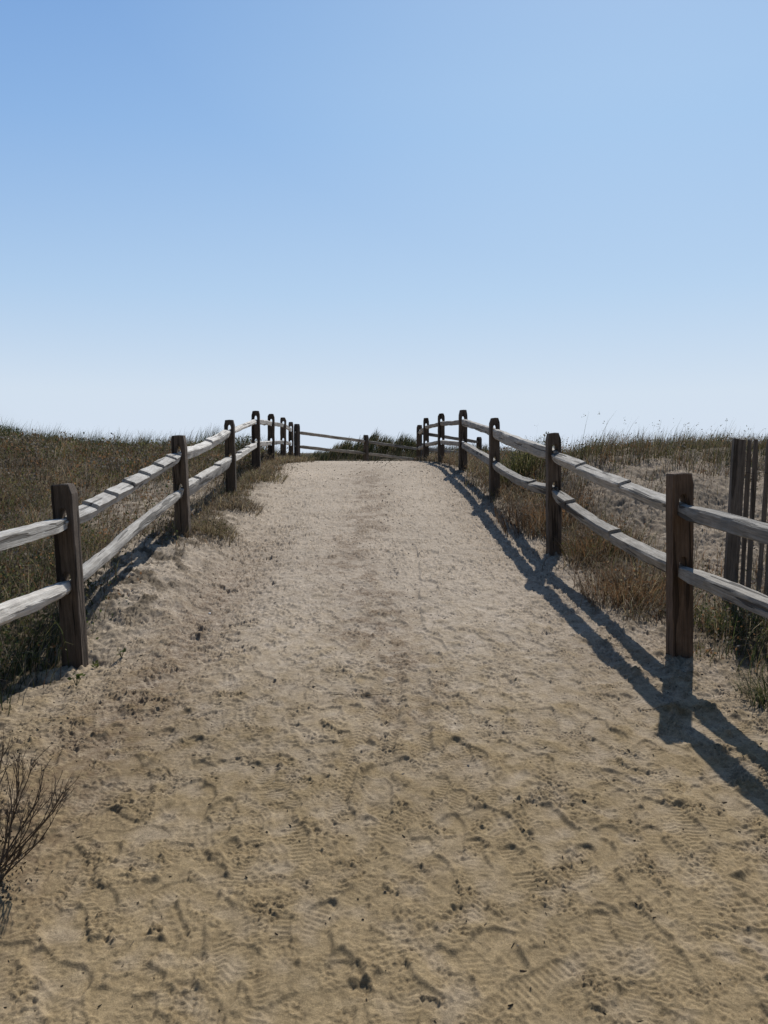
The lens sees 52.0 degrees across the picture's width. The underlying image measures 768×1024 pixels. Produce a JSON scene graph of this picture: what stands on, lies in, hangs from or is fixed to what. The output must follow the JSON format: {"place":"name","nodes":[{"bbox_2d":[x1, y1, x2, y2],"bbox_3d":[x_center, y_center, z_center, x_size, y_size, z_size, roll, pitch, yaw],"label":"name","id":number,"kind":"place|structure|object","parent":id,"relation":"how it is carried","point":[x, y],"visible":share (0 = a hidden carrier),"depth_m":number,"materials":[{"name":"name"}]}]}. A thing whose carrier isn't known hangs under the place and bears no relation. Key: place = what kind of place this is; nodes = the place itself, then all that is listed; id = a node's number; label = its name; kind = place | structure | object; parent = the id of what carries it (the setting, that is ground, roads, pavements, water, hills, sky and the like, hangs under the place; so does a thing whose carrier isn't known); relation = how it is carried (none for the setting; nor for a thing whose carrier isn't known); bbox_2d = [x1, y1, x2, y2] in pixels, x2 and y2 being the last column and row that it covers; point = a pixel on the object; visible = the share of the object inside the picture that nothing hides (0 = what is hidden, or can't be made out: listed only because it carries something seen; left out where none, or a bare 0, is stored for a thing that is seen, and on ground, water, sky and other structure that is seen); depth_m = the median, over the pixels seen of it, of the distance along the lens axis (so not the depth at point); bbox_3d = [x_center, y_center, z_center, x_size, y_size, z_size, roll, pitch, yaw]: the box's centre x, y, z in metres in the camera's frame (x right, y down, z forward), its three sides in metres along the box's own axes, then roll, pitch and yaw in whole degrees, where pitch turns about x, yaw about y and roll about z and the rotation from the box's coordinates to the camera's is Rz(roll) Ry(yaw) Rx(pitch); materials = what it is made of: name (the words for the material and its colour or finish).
{"place":"outdoors","nodes":[
{"label":"outdoors","id":0,"kind":"place"},
{"bbox_2d":[0,418,287,452],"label":"beach grass","id":1,"kind":"structure","parent":0,"point":[101,436],"depth_m":19.76,"materials":[{"name":"green plant"}]},
{"bbox_2d":[0,461,767,1023],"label":"sand path","id":2,"kind":"structure","parent":0,"point":[212,947],"depth_m":3.20,"materials":[{"name":"beige sand"}]},
{"bbox_2d":[0,727,79,899],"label":"twiggy shrub","id":3,"kind":"object","parent":2,"relation":"on","point":[7,856],"visible":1,"depth_m":2.65,"materials":[{"name":"brown plant"}]},
{"bbox_2d":[66,672,85,684],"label":"seedling","id":4,"kind":"object","parent":2,"relation":"on","point":[77,676],"visible":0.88,"depth_m":4.42,"materials":[{"name":"green plant"}]},
{"bbox_2d":[91,660,98,667],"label":"seedling","id":5,"kind":"object","parent":2,"relation":"on","point":[96,665],"visible":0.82,"depth_m":4.72,"materials":[{"name":"green plant"}]},
{"bbox_2d":[0,411,293,668],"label":"split rail fence","id":6,"kind":"object","parent":2,"relation":"on","point":[64,590],"visible":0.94,"depth_m":5.05,"materials":[{"name":"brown wood"}]},
{"bbox_2d":[172,512,245,545],"bbox_3d":[-1.685,0.159,7.596,0.834,0.308,0.821,0,4,0],"label":"dry grass clump","id":7,"kind":"object","parent":2,"relation":"on","point":[216,531],"visible":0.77,"depth_m":7.52,"materials":[{"name":"brown plant"}]},
{"bbox_2d":[205,492,273,517],"bbox_3d":[-1.689,-0.081,9.032,0.891,0.277,0.850,0,4,0],"label":"dry grass clump","id":8,"kind":"object","parent":2,"relation":"on","point":[234,505],"visible":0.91,"depth_m":8.92,"materials":[{"name":"brown plant"}]},
{"bbox_2d":[236,467,289,483],"bbox_3d":[-1.787,-0.527,11.498,1.018,0.262,0.989,0,4,0],"label":"dry grass clump","id":9,"kind":"object","parent":2,"relation":"on","point":[266,476],"visible":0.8,"depth_m":11.39,"materials":[{"name":"brown plant"}]},
{"bbox_2d":[267,454,317,462],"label":"dry grass clump","id":10,"kind":"object","parent":2,"relation":"on","point":[304,460],"visible":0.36,"depth_m":15.65,"materials":[{"name":"brown plant"}]},
{"bbox_2d":[0,447,767,718],"bbox_3d":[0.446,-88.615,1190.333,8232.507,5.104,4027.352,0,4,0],"label":"sand dunes","id":11,"kind":"structure","parent":0,"point":[145,556],"depth_m":6.83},
{"bbox_2d":[0,425,30,437],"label":"tall grass tuft","id":12,"kind":"object","parent":11,"relation":"on","point":[14,429],"visible":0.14,"depth_m":21.49,"materials":[{"name":"green plant"}]},
{"bbox_2d":[0,429,312,714],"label":"dune scrub","id":13,"kind":"object","parent":11,"relation":"on","point":[77,452],"visible":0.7,"depth_m":9.15,"materials":[{"name":"green plant"}]},
{"bbox_2d":[199,423,224,447],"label":"tall grass tuft","id":14,"kind":"object","parent":11,"relation":"on","point":[211,435],"visible":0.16,"depth_m":19.78,"materials":[{"name":"green plant"}]},
{"bbox_2d":[235,433,266,455],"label":"tall grass tuft","id":15,"kind":"object","parent":11,"relation":"on","point":[247,440],"visible":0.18,"depth_m":17.42,"materials":[{"name":"green plant"}]},
{"bbox_2d":[96,440,504,460],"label":"beach grass","id":16,"kind":"structure","parent":11,"relation":"on","point":[374,458],"depth_m":26.65,"materials":[{"name":"green plant"}]},
{"bbox_2d":[313,428,415,460],"bbox_3d":[-0.498,-2.395,28.115,4.023,1.340,3.909,0,4,0],"label":"bush","id":17,"kind":"object","parent":11,"relation":"on","point":[358,446],"visible":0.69,"depth_m":27.52,"materials":[{"name":"green plant"}]},
{"bbox_2d":[294,424,437,460],"bbox_3d":[0.292,-1.636,23.008,0.334,1.661,7.799,4,6,43],"label":"split rail fence","id":18,"kind":"object","parent":11,"relation":"on","point":[298,446],"visible":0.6,"depth_m":21.66,"materials":[{"name":"brown wood"}]},
{"bbox_2d":[484,431,568,488],"bbox_3d":[1.863,-0.685,10.599,1.261,0.814,1.261,0,4,0],"label":"green shrub","id":19,"kind":"object","parent":11,"relation":"on","point":[521,467],"visible":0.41,"depth_m":10.44,"materials":[{"name":"green plant"}]},
{"bbox_2d":[490,475,600,536],"bbox_3d":[1.659,-0.068,8.232,1.314,0.620,1.333,0,4,0],"label":"dry plant","id":20,"kind":"object","parent":11,"relation":"on","point":[536,517],"visible":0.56,"depth_m":8.14,"materials":[{"name":"brown plant"}]},
{"bbox_2d":[412,428,767,678],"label":"dune scrub","id":21,"kind":"object","parent":11,"relation":"on","point":[477,465],"visible":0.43,"depth_m":7.54,"materials":[{"name":"brown plant"}]},
{"bbox_2d":[416,410,767,657],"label":"split rail fence","id":22,"kind":"object","parent":11,"relation":"on","point":[675,502],"visible":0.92,"depth_m":5.02,"materials":[{"name":"brown wood"}]},
{"bbox_2d":[547,515,649,565],"bbox_3d":[1.918,0.240,7.048,0.960,0.441,1.010,0,4,0],"label":"dry plant","id":23,"kind":"object","parent":11,"relation":"on","point":[578,548],"visible":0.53,"depth_m":7.00,"materials":[{"name":"brown plant"}]},
{"bbox_2d":[563,557,693,610],"bbox_3d":[1.804,0.530,5.855,1.004,0.340,0.960,0,4,0],"label":"dry plant","id":24,"kind":"object","parent":11,"relation":"on","point":[606,583],"visible":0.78,"depth_m":5.81,"materials":[{"name":"brown plant"}]},
{"bbox_2d":[494,415,767,487],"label":"beach grass","id":25,"kind":"structure","parent":11,"relation":"on","point":[654,449],"depth_m":9.64,"materials":[{"name":"green plant"}]},
{"bbox_2d":[693,594,767,638],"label":"grass tuft","id":26,"kind":"object","parent":11,"relation":"on","point":[730,620],"visible":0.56,"depth_m":5.11,"materials":[{"name":"green plant"}]},
{"bbox_2d":[712,666,767,709],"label":"grass tuft","id":27,"kind":"object","parent":11,"relation":"on","point":[761,695],"visible":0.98,"depth_m":4.06,"materials":[{"name":"green plant"}]},
{"bbox_2d":[721,438,767,608],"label":"sand fence","id":28,"kind":"object","parent":11,"relation":"on","point":[739,458],"visible":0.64,"depth_m":5.53,"materials":[{"name":"brown wood"}]},
{"bbox_2d":[0,0,767,452],"label":"sky","id":29,"kind":"structure","parent":0,"point":[341,218],"materials":[{"name":"blue"}]}
]}

